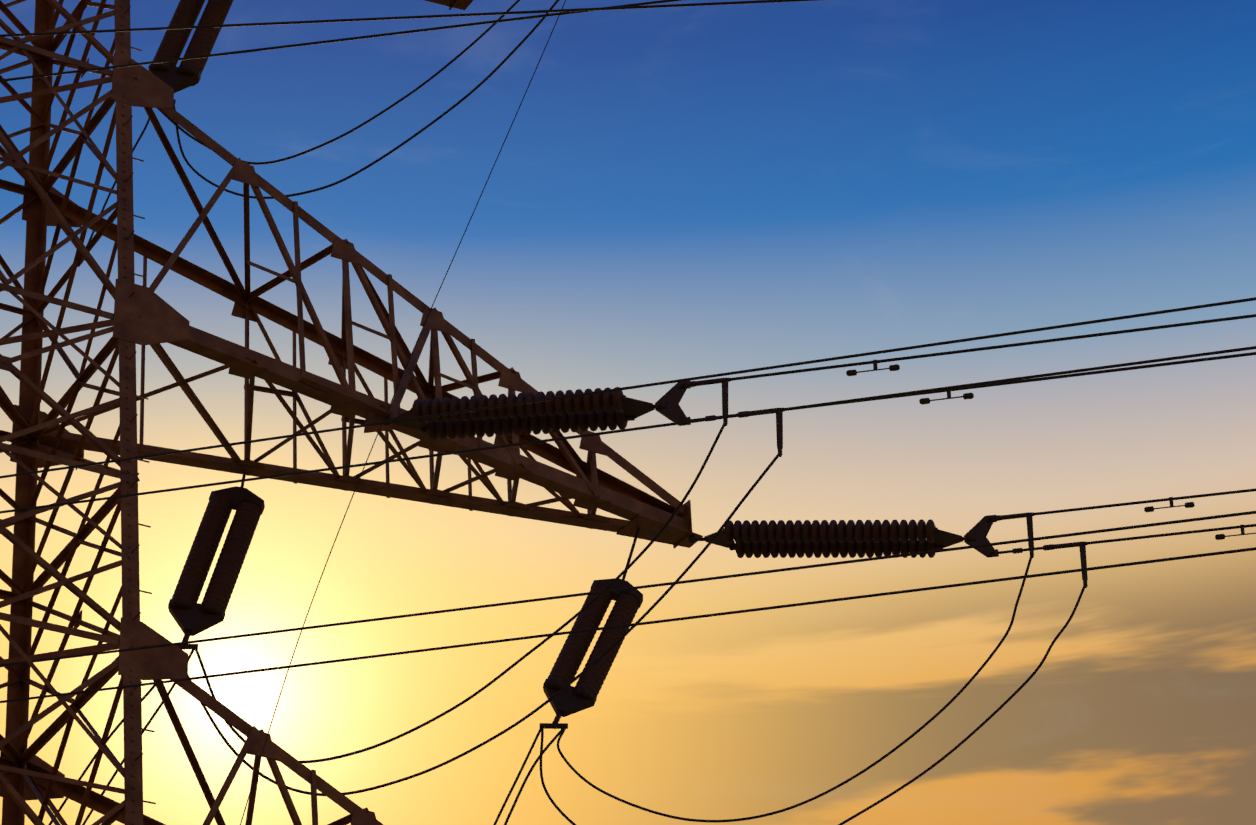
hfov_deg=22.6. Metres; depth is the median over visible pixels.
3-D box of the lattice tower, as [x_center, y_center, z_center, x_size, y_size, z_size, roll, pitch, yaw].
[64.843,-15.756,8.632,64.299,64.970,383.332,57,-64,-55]
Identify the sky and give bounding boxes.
[0,0,1255,824]
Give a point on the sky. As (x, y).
(670, 193)

